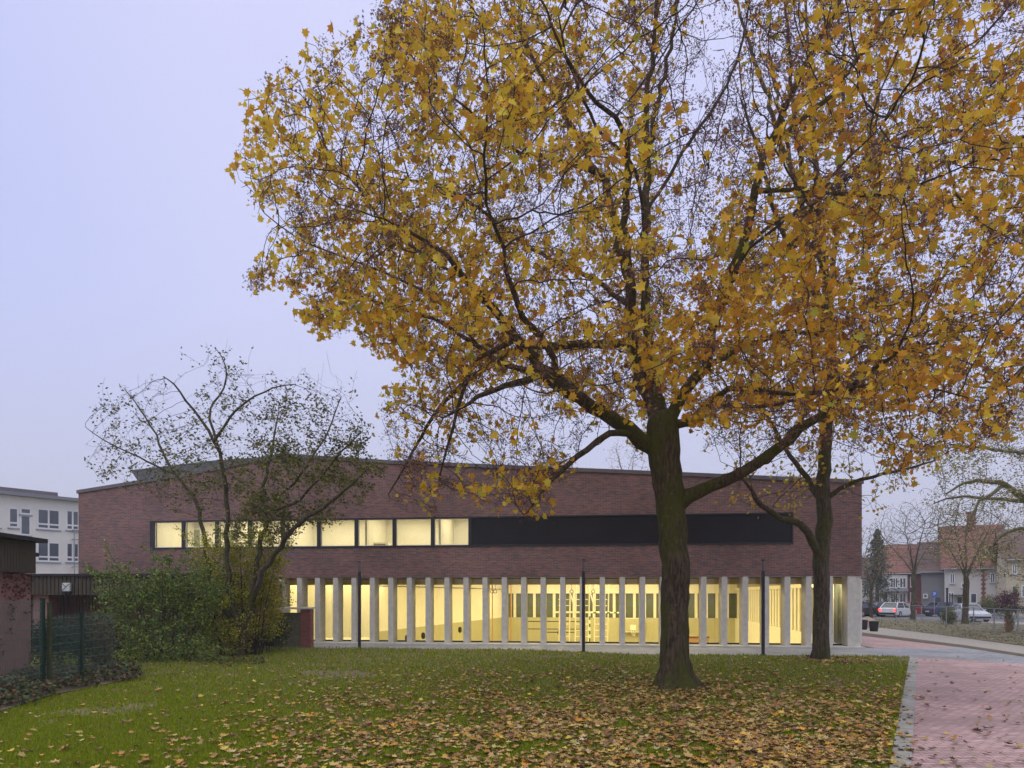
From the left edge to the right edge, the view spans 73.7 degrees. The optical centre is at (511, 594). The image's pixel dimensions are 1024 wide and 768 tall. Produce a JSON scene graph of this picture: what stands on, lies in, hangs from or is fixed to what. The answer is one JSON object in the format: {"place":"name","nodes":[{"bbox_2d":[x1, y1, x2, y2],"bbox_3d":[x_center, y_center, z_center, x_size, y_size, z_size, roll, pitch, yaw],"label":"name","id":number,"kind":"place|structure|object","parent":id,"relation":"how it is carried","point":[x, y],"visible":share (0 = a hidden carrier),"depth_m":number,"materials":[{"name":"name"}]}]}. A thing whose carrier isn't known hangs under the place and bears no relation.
{"place":"outdoors","nodes":[
{"label":"outdoors","id":0,"kind":"place"},
{"bbox_2d":[0,487,77,573],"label":"school building","id":1,"kind":"structure","parent":0,"point":[52,517],"depth_m":58.80,"materials":[{"name":"white paint"}]},
{"bbox_2d":[7,508,19,528],"bbox_3d":[-41.537,-6.351,56.884,0.160,1.736,0.849,0,0,37],"label":"window","id":2,"kind":"structure","parent":1,"relation":"in","point":[13,513],"depth_m":56.90,"materials":[{"name":"white glass"}]},
{"bbox_2d":[20,515,31,536],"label":"window","id":3,"kind":"structure","parent":1,"relation":"in","point":[25,521],"depth_m":57.57,"materials":[{"name":"white glass"}]},
{"bbox_2d":[19,508,32,515],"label":"window","id":4,"kind":"structure","parent":1,"relation":"in","point":[23,511],"depth_m":57.57,"materials":[{"name":"white glass"}]},
{"bbox_2d":[36,508,60,530],"bbox_3d":[-39.991,-6.451,58.917,0.160,1.831,1.868,0,0,37],"label":"window","id":5,"kind":"structure","parent":1,"relation":"in","point":[47,519],"depth_m":58.90,"materials":[{"name":"white glass"}]},
{"bbox_2d":[36,542,60,562],"bbox_3d":[-39.991,-3.633,58.917,0.160,1.794,1.868,0,0,37],"label":"window","id":6,"kind":"structure","parent":1,"relation":"in","point":[49,552],"depth_m":58.90,"materials":[{"name":"white glass"}]},
{"bbox_2d":[65,510,77,531],"bbox_3d":[-38.868,-6.519,60.393,0.160,1.837,1.181,0,0,37],"label":"window","id":7,"kind":"structure","parent":1,"relation":"in","point":[71,516],"depth_m":60.33,"materials":[{"name":"white glass"}]},
{"bbox_2d":[65,543,77,562],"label":"window","id":8,"kind":"structure","parent":1,"relation":"in","point":[69,546],"depth_m":60.33,"materials":[{"name":"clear glass"}]},
{"bbox_2d":[0,646,909,767],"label":"lawn","id":9,"kind":"structure","parent":0,"point":[331,672],"depth_m":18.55,"materials":[{"name":"plant"}]},
{"bbox_2d":[0,532,47,677],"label":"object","id":10,"kind":"structure","parent":9,"relation":"on","point":[18,554],"depth_m":16.89,"materials":[{"name":"brown brick"}]},
{"bbox_2d":[0,598,114,695],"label":"fence","id":11,"kind":"object","parent":9,"relation":"on","point":[79,641],"visible":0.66,"depth_m":15.40,"materials":[{"name":"green metal"}]},
{"bbox_2d":[0,670,133,710],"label":"flower bed","id":12,"kind":"object","parent":9,"relation":"on","point":[64,689],"visible":0.14,"depth_m":15.31,"materials":[{"name":"soil"}]},
{"bbox_2d":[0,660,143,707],"bbox_3d":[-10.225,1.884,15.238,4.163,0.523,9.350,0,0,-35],"label":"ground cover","id":13,"kind":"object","parent":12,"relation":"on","point":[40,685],"visible":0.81,"depth_m":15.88,"materials":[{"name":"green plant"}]},
{"bbox_2d":[84,616,122,672],"bbox_3d":[-11.199,1.344,18.602,1.170,1.730,0.986,0,0,0],"label":"russet shrub","id":14,"kind":"object","parent":12,"relation":"on","point":[104,641],"visible":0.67,"depth_m":18.55,"materials":[{"name":"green plant"}]},
{"bbox_2d":[31,615,128,664],"bbox_3d":[-12.812,1.387,19.648,3.228,1.641,1.561,0,0,-23],"label":"fence","id":15,"kind":"object","parent":9,"relation":"on","point":[71,645],"visible":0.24,"depth_m":19.50,"materials":[{"name":"green metal"}]},
{"bbox_2d":[98,533,140,643],"bbox_3d":[-13.010,0.029,23.158,0.929,4.360,1.714,0,0,35],"label":"arching bramble","id":16,"kind":"object","parent":9,"relation":"on","point":[117,568],"visible":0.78,"depth_m":22.80,"materials":[{"name":"green plant"}]},
{"bbox_2d":[31,574,282,650],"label":"outbuilding","id":17,"kind":"structure","parent":9,"relation":"on","point":[48,587],"depth_m":26.30,"materials":[{"name":"grey"}]},
{"bbox_2d":[61,583,71,592],"bbox_3d":[-16.916,-0.267,25.928,0.340,0.370,0.140,0,0,0],"label":"wall lamp","id":18,"kind":"object","parent":17,"relation":"attached to","point":[66,587],"visible":1,"depth_m":25.88,"materials":[{"name":"white plastic"}]},
{"bbox_2d":[82,543,237,663],"bbox_3d":[-11.601,0.238,22.588,4.665,3.958,4.082,0,0,-28],"label":"wide bush","id":19,"kind":"object","parent":9,"relation":"on","point":[167,600],"visible":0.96,"depth_m":22.61,"materials":[{"name":"green plant"}]},
{"bbox_2d":[104,656,264,666],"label":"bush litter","id":20,"kind":"object","parent":9,"relation":"on","point":[241,659],"visible":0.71,"depth_m":21.79,"materials":[{"name":"brown plant"}]},
{"bbox_2d":[173,520,295,656],"bbox_3d":[-9.871,-0.222,24.242,4.252,4.861,2.892,0,0,-19],"label":"yellowing bush","id":21,"kind":"object","parent":9,"relation":"on","point":[261,600],"visible":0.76,"depth_m":24.44,"materials":[{"name":"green plant"}]},
{"bbox_2d":[84,343,389,656],"bbox_3d":[-9.709,-3.285,24.026,10.807,11.128,6.056,0,0,0],"label":"tree","id":22,"kind":"object","parent":9,"relation":"on","point":[263,510],"visible":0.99,"depth_m":23.69,"materials":[{"name":"green plant"}]},
{"bbox_2d":[247,616,294,650],"bbox_3d":[-9.406,1.487,26.428,1.486,1.442,2.347,0,0,42],"label":"dark shrub","id":23,"kind":"object","parent":9,"relation":"on","point":[278,637],"visible":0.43,"depth_m":26.45,"materials":[{"name":"green plant"}]},
{"bbox_2d":[224,0,1023,691],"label":"maple tree","id":24,"kind":"object","parent":9,"relation":"on","point":[512,108],"visible":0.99,"depth_m":13.44,"materials":[{"name":"yellow plant"}]},
{"bbox_2d":[696,1,970,660],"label":"maple tree","id":25,"kind":"object","parent":9,"relation":"on","point":[819,542],"visible":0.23,"depth_m":22.39,"materials":[{"name":"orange plant"}]},
{"bbox_2d":[492,585,492,640],"bbox_3d":[-1.301,1.950,45.247,0.080,5.300,0.069,0,0,0],"label":"climbing pole","id":26,"kind":"object","parent":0,"point":[492,612],"visible":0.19,"depth_m":45.21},
{"bbox_2d":[511,585,511,640],"bbox_3d":[-0.056,1.950,45.102,0.080,5.300,0.069,0,0,0],"label":"climbing pole","id":27,"kind":"object","parent":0,"point":[511,612],"visible":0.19,"depth_m":45.07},
{"bbox_2d":[0,0,1023,643],"label":"sky","id":28,"kind":"structure","parent":0,"point":[127,241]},
{"bbox_2d":[267,644,1023,663],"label":"plaza","id":29,"kind":"structure","parent":0,"point":[962,653],"depth_m":26.85,"materials":[{"name":"grey concrete"}]},
{"bbox_2d":[265,580,315,647],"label":"brick stub wall","id":30,"kind":"structure","parent":29,"relation":"on","point":[302,631],"depth_m":28.35,"materials":[{"name":"brick"}]},
{"bbox_2d":[358,561,361,647],"bbox_3d":[-6.240,0.469,27.936,0.220,3.662,0.220,0,0,0],"label":"lamp post","id":31,"kind":"object","parent":29,"relation":"on","point":[359,603],"visible":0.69,"depth_m":27.88,"materials":[{"name":"metal"}]},
{"bbox_2d":[582,559,584,651],"bbox_3d":[2.731,0.474,26.074,0.220,3.653,0.220,0,0,0],"label":"lamp post","id":32,"kind":"object","parent":29,"relation":"on","point":[583,604],"visible":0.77,"depth_m":26.02,"materials":[{"name":"metal"}]},
{"bbox_2d":[760,560,765,654],"bbox_3d":[9.119,0.515,24.789,0.220,3.570,0.220,0,0,0],"label":"lamp post","id":33,"kind":"object","parent":29,"relation":"on","point":[763,609],"visible":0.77,"depth_m":24.74,"materials":[{"name":"metal"}]},
{"bbox_2d":[862,529,907,601],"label":"conifer","id":34,"kind":"object","parent":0,"point":[877,583],"visible":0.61,"depth_m":77.65,"materials":[{"name":"green plant"}]},
{"bbox_2d":[861,636,955,647],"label":"bicycle path","id":35,"kind":"structure","parent":0,"point":[873,642],"depth_m":30.15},
{"bbox_2d":[837,614,1023,647],"bbox_3d":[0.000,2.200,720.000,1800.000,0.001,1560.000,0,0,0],"label":"ground","id":36,"kind":"structure","parent":0,"point":[937,634],"depth_m":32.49,"materials":[{"name":"green plant"}]},
{"bbox_2d":[76,454,865,647],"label":"sports hall","id":37,"kind":"structure","parent":36,"relation":"on","point":[433,579],"depth_m":30.46,"materials":[{"name":"brick"}]},
{"bbox_2d":[155,522,180,547],"bbox_3d":[-16.048,-2.798,31.937,1.377,1.191,0.050,0,0,7],"label":"window","id":38,"kind":"structure","parent":37,"relation":"in","point":[155,522],"depth_m":31.95,"materials":[{"name":"paint"}]},
{"bbox_2d":[185,522,197,546],"bbox_3d":[-14.470,-2.798,31.753,1.499,1.191,0.050,0,0,7],"label":"window","id":39,"kind":"structure","parent":37,"relation":"in","point":[185,522],"depth_m":31.81,"materials":[{"name":"paint"}]},
{"bbox_2d":[194,528,201,546],"bbox_3d":[-16.711,-2.720,36.035,0.688,1.579,0.070,0,0,7],"label":"office door","id":40,"kind":"structure","parent":37,"relation":"in","point":[196,530],"depth_m":36.00,"materials":[{"name":"paint"}]},
{"bbox_2d":[358,519,391,545],"bbox_3d":[-6.150,-2.798,30.787,1.609,1.191,0.050,0,0,7],"label":"window","id":41,"kind":"structure","parent":37,"relation":"in","point":[373,519],"depth_m":30.78,"materials":[{"name":"paint"}]},
{"bbox_2d":[396,519,430,545],"bbox_3d":[-4.397,-2.798,30.581,1.605,1.191,0.050,0,0,7],"label":"window","id":42,"kind":"structure","parent":37,"relation":"in","point":[396,519],"depth_m":30.62,"materials":[{"name":"paint"}]},
{"bbox_2d":[509,593,512,616],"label":"window","id":43,"kind":"structure","parent":37,"relation":"in","point":[509,593],"depth_m":52.26,"materials":[{"name":"glass"}]},
{"bbox_2d":[513,593,520,616],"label":"window","id":44,"kind":"structure","parent":37,"relation":"in","point":[516,596],"depth_m":52.17,"materials":[{"name":"glass"}]},
{"bbox_2d":[528,593,532,616],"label":"window","id":45,"kind":"structure","parent":37,"relation":"in","point":[530,595],"depth_m":52.08,"materials":[{"name":"glass"}]},
{"bbox_2d":[533,593,539,616],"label":"window","id":46,"kind":"structure","parent":37,"relation":"in","point":[536,596],"depth_m":51.99,"materials":[{"name":"glass"}]},
{"bbox_2d":[547,593,552,616],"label":"window","id":47,"kind":"structure","parent":37,"relation":"in","point":[549,595],"depth_m":51.91,"materials":[{"name":"glass"}]},
{"bbox_2d":[553,593,558,616],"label":"window","id":48,"kind":"structure","parent":37,"relation":"in","point":[555,595],"depth_m":51.83,"materials":[{"name":"glass"}]},
{"bbox_2d":[528,621,585,632],"bbox_3d":[3.244,2.443,49.751,4.200,1.058,0.500,0,0,7],"label":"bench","id":49,"kind":"object","parent":37,"relation":"in","point":[558,630],"visible":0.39,"depth_m":49.78,"materials":[{"name":"brown wood"}]},
{"bbox_2d":[566,593,572,616],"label":"window","id":50,"kind":"structure","parent":37,"relation":"in","point":[567,595],"depth_m":51.74,"materials":[{"name":"glass"}]},
{"bbox_2d":[573,593,579,617],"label":"window","id":51,"kind":"structure","parent":37,"relation":"in","point":[578,595],"depth_m":51.65,"materials":[{"name":"glass"}]},
{"bbox_2d":[555,585,609,641],"bbox_3d":[4.825,1.850,46.576,3.700,5.502,0.219,0,0,7],"label":"climbing frame","id":52,"kind":"object","parent":37,"relation":"on","point":[588,605],"visible":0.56,"depth_m":46.54,"materials":[{"name":"paint"}]},
{"bbox_2d":[585,593,592,617],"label":"window","id":53,"kind":"structure","parent":37,"relation":"in","point":[586,595],"depth_m":51.56,"materials":[{"name":"glass"}]},
{"bbox_2d":[593,593,598,617],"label":"window","id":54,"kind":"structure","parent":37,"relation":"in","point":[597,595],"depth_m":51.49,"materials":[{"name":"glass"}]},
{"bbox_2d":[589,612,618,641],"bbox_3d":[5.970,2.849,43.884,2.035,3.506,1.075,0,0,7],"label":"handball goal","id":55,"kind":"object","parent":37,"relation":"on","point":[589,620],"visible":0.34,"depth_m":43.47,"materials":[{"name":"paint"}]},
{"bbox_2d":[605,593,612,617],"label":"window","id":56,"kind":"structure","parent":37,"relation":"in","point":[610,594],"depth_m":51.39,"materials":[{"name":"glass"}]},
{"bbox_2d":[613,593,618,617],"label":"window","id":57,"kind":"structure","parent":37,"relation":"in","point":[615,595],"depth_m":51.28,"materials":[{"name":"glass"}]},
{"bbox_2d":[625,593,632,617],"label":"window","id":58,"kind":"structure","parent":37,"relation":"in","point":[628,596],"depth_m":51.21,"materials":[{"name":"glass"}]},
{"bbox_2d":[625,618,638,635],"bbox_3d":[8.960,2.378,50.371,1.600,1.313,0.735,0,0,7],"label":"basketball board","id":59,"kind":"object","parent":37,"relation":"attached to","point":[631,625],"visible":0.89,"depth_m":50.69,"materials":[{"name":"yellow wood"}]},
{"bbox_2d":[633,593,638,617],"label":"window","id":60,"kind":"structure","parent":37,"relation":"in","point":[635,595],"depth_m":51.10,"materials":[{"name":"glass"}]},
{"bbox_2d":[645,593,652,617],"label":"window","id":61,"kind":"structure","parent":37,"relation":"in","point":[648,596],"depth_m":51.04,"materials":[{"name":"glass"}]},
{"bbox_2d":[653,593,658,617],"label":"window","id":62,"kind":"structure","parent":37,"relation":"in","point":[655,595],"depth_m":50.94,"materials":[{"name":"glass"}]},
{"bbox_2d":[688,593,694,617],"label":"window","id":63,"kind":"structure","parent":37,"relation":"in","point":[691,608],"depth_m":50.69,"materials":[{"name":"glass"}]},
{"bbox_2d":[695,593,698,617],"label":"window","id":64,"kind":"structure","parent":37,"relation":"in","point":[696,594],"depth_m":50.54,"materials":[{"name":"glass"}]},
{"bbox_2d":[689,636,709,642],"bbox_3d":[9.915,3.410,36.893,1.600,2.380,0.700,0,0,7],"label":"vaulting box","id":65,"kind":"object","parent":37,"relation":"on","point":[693,638],"visible":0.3,"depth_m":36.64,"materials":[{"name":"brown wood"}]},
{"bbox_2d":[707,593,714,617],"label":"window","id":66,"kind":"structure","parent":37,"relation":"in","point":[710,596],"depth_m":50.52,"materials":[{"name":"glass"}]},
{"bbox_2d":[715,593,718,617],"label":"window","id":67,"kind":"structure","parent":37,"relation":"in","point":[716,594],"depth_m":50.40,"materials":[{"name":"glass"}]},
{"bbox_2d":[727,593,735,617],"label":"window","id":68,"kind":"structure","parent":37,"relation":"in","point":[731,597],"depth_m":50.35,"materials":[{"name":"glass"}]},
{"bbox_2d":[606,437,649,470],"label":"bare tree","id":69,"kind":"object","parent":36,"relation":"on","point":[622,456],"visible":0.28,"depth_m":74.47,"materials":[{"name":"grey plant"}]},
{"bbox_2d":[861,557,879,601],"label":"pale house","id":70,"kind":"structure","parent":36,"relation":"on","point":[863,575],"depth_m":94.56,"materials":[{"name":"grey paint"}]},
{"bbox_2d":[861,523,903,617],"bbox_3d":[27.227,-1.579,51.986,4.411,7.778,3.903,0,0,0],"label":"bare tree","id":71,"kind":"object","parent":36,"relation":"on","point":[870,595],"visible":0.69,"depth_m":51.66,"materials":[{"name":"brown plant"}]},
{"bbox_2d":[878,544,920,603],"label":"brick house","id":72,"kind":"structure","parent":36,"relation":"on","point":[903,575],"depth_m":86.81,"materials":[{"name":"red tile"}]},
{"bbox_2d":[890,578,897,588],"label":"window","id":73,"kind":"structure","parent":72,"relation":"in","point":[895,585],"depth_m":86.80,"materials":[{"name":"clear glass"}]},
{"bbox_2d":[899,593,905,601],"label":"window","id":74,"kind":"structure","parent":72,"relation":"in","point":[903,595],"depth_m":86.33,"materials":[{"name":"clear glass"}]},
{"bbox_2d":[899,578,906,588],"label":"window","id":75,"kind":"structure","parent":72,"relation":"in","point":[902,586],"depth_m":86.33,"materials":[{"name":"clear glass"}]},
{"bbox_2d":[890,656,917,767],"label":"kerb","id":76,"kind":"structure","parent":36,"relation":"on","point":[908,700],"depth_m":11.95,"materials":[{"name":"grey concrete"}]},
{"bbox_2d":[870,499,957,619],"bbox_3d":[34.416,-2.951,58.620,7.352,10.505,6.008,0,0,0],"label":"bare tree","id":77,"kind":"object","parent":36,"relation":"on","point":[913,589],"visible":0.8,"depth_m":58.49,"materials":[{"name":"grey plant"}]},
{"bbox_2d":[917,542,943,605],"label":"grey house","id":78,"kind":"structure","parent":36,"relation":"on","point":[932,576],"depth_m":82.69,"materials":[{"name":"grey paint"}]},
{"bbox_2d":[940,607,957,623],"bbox_3d":[30.746,1.492,47.907,1.279,1.429,1.310,0,0,0],"label":"roadside shrub","id":79,"kind":"object","parent":36,"relation":"on","point":[949,615],"visible":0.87,"depth_m":47.88,"materials":[{"name":"green plant"}]},
{"bbox_2d":[895,605,1023,632],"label":"wire fence","id":80,"kind":"object","parent":36,"relation":"on","point":[993,618],"visible":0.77,"depth_m":42.39,"materials":[{"name":"grey metal"}]},
{"bbox_2d":[920,489,1012,623],"bbox_3d":[33.300,-2.758,50.245,6.074,10.149,4.870,0,0,-22],"label":"bare tree","id":81,"kind":"object","parent":36,"relation":"on","point":[965,599],"visible":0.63,"depth_m":50.16,"materials":[{"name":"brown plant"}]},
{"bbox_2d":[912,365,1023,591],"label":"plane tree","id":82,"kind":"object","parent":36,"relation":"on","point":[1018,494],"visible":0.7,"depth_m":36.05,"materials":[{"name":"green plant"}]},
{"bbox_2d":[938,511,1004,613],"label":"white house","id":83,"kind":"structure","parent":36,"relation":"on","point":[979,587],"depth_m":79.44,"materials":[{"name":"white paint"}]},
{"bbox_2d":[948,592,953,602],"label":"window","id":84,"kind":"structure","parent":83,"relation":"in","point":[950,598],"depth_m":79.69,"materials":[{"name":"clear glass"}]},
{"bbox_2d":[949,573,954,584],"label":"window","id":85,"kind":"structure","parent":83,"relation":"in","point":[952,575],"depth_m":79.59,"materials":[{"name":"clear glass"}]},
{"bbox_2d":[970,593,977,603],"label":"window","id":86,"kind":"structure","parent":83,"relation":"in","point":[973,596],"depth_m":78.61,"materials":[{"name":"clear glass"}]},
{"bbox_2d":[989,573,995,583],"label":"window","id":87,"kind":"structure","parent":83,"relation":"in","point":[992,578],"depth_m":77.67,"materials":[{"name":"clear glass"}]},
{"bbox_2d":[976,506,1023,526],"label":"bare tree","id":88,"kind":"object","parent":36,"relation":"on","point":[1001,516],"visible":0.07,"depth_m":104.76,"materials":[{"name":"grey plant"}]},
{"bbox_2d":[1005,617,1010,631],"bbox_3d":[27.196,1.724,37.447,0.240,0.962,0.240,0,0,23],"label":"cut log","id":89,"kind":"object","parent":36,"relation":"on","point":[1008,627],"visible":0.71,"depth_m":37.37,"materials":[{"name":"orange wood"}]},
{"bbox_2d":[1003,606,1014,631],"bbox_3d":[28.066,1.409,38.519,0.656,1.587,0.568,0,0,-14],"label":"ivy stump","id":90,"kind":"object","parent":36,"relation":"on","point":[1008,615],"visible":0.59,"depth_m":38.45,"materials":[{"name":"green plant"}]},
{"bbox_2d":[862,627,1023,653],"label":"gravel path","id":91,"kind":"structure","parent":0,"point":[955,640],"depth_m":33.40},
{"bbox_2d":[862,620,867,629],"bbox_3d":[22.081,1.880,42.927,0.580,0.640,0.566,0,0,0],"label":"litter bin","id":92,"kind":"object","parent":91,"relation":"on","point":[864,624],"visible":0.61,"depth_m":42.70,"materials":[{"name":"black plastic"}]},
{"bbox_2d":[862,616,878,627],"bbox_3d":[23.467,1.865,45.128,1.500,0.869,1.427,0,0,0],"label":"boulder","id":93,"kind":"object","parent":91,"relation":"on","point":[868,618],"visible":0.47,"depth_m":44.82,"materials":[{"name":"stone"}]},
{"bbox_2d":[869,621,878,630],"bbox_3d":[21.693,1.880,40.930,0.580,0.640,0.566,0,0,0],"label":"litter bin","id":94,"kind":"object","parent":91,"relation":"on","point":[873,625],"visible":0.94,"depth_m":40.74,"materials":[{"name":"black plastic"}]},
{"bbox_2d":[862,632,1023,656],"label":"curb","id":95,"kind":"object","parent":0,"point":[931,642],"visible":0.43,"depth_m":30.92,"materials":[{"name":"grey concrete"}]},
{"bbox_2d":[864,615,1023,621],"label":"road","id":96,"kind":"structure","parent":0,"point":[997,618],"depth_m":63.13,"materials":[{"name":"grey asphalt"}]},
{"bbox_2d":[862,602,880,616],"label":"parked car","id":97,"kind":"object","parent":96,"relation":"on","point":[865,608],"visible":0.3,"depth_m":68.17,"materials":[{"name":"paint"}]},
{"bbox_2d":[878,602,916,616],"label":"parked car","id":98,"kind":"object","parent":96,"relation":"on","point":[886,608],"visible":0.74,"depth_m":66.69,"materials":[{"name":"paint"}]},
{"bbox_2d":[904,602,926,615],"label":"parked car","id":99,"kind":"object","parent":96,"relation":"on","point":[917,608],"visible":0.26,"depth_m":69.53,"materials":[{"name":"paint"}]},
{"bbox_2d":[932,591,936,616],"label":"parking sign","id":100,"kind":"object","parent":96,"relation":"on","point":[934,594],"visible":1,"depth_m":67.98,"materials":[{"name":"blue metal"}]},
{"bbox_2d":[922,602,954,616],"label":"parked car","id":101,"kind":"object","parent":96,"relation":"on","point":[930,608],"visible":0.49,"depth_m":68.34,"materials":[{"name":"paint"}]},
{"bbox_2d":[951,604,991,621],"bbox_3d":[38.040,1.473,56.782,2.010,1.454,3.975,0,0,12],"label":"parked car","id":102,"kind":"object","parent":96,"relation":"on","point":[978,611],"visible":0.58,"depth_m":56.04,"materials":[{"name":"paint"}]},
{"bbox_2d":[978,594,998,616],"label":"front garden shrub","id":103,"kind":"object","parent":96,"relation":"on","point":[988,602],"visible":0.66,"depth_m":65.83,"materials":[{"name":"green plant"}]},
{"bbox_2d":[979,604,1023,618],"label":"garden hedge","id":104,"kind":"object","parent":96,"relation":"on","point":[1001,611],"visible":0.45,"depth_m":62.91,"materials":[{"name":"green plant"}]},
{"bbox_2d":[991,530,1023,615],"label":"cream house","id":105,"kind":"structure","parent":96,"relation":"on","point":[1009,584],"depth_m":70.31,"materials":[{"name":"beige paint"}]},
{"bbox_2d":[991,588,1023,617],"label":"maroon shrub","id":106,"kind":"object","parent":96,"relation":"on","point":[1009,601],"visible":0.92,"depth_m":61.79,"materials":[{"name":"purple plant"}]},
{"bbox_2d":[911,657,1023,767],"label":"path","id":107,"kind":"structure","parent":0,"point":[996,697],"depth_m":12.58,"materials":[{"name":"pink brick"}]},
{"bbox_2d":[0,650,1023,767],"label":"fallen leaves","id":108,"kind":"object","parent":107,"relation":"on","point":[757,743],"visible":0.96,"depth_m":10.83,"materials":[{"name":"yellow plant"}]},
{"bbox_2d":[1011,584,1019,617],"bbox_3d":[47.178,0.589,64.053,0.876,3.229,0.987,0,0,0],"label":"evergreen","id":109,"kind":"object","parent":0,"point":[1014,588],"visible":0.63,"depth_m":63.98,"materials":[{"name":"green plant"}]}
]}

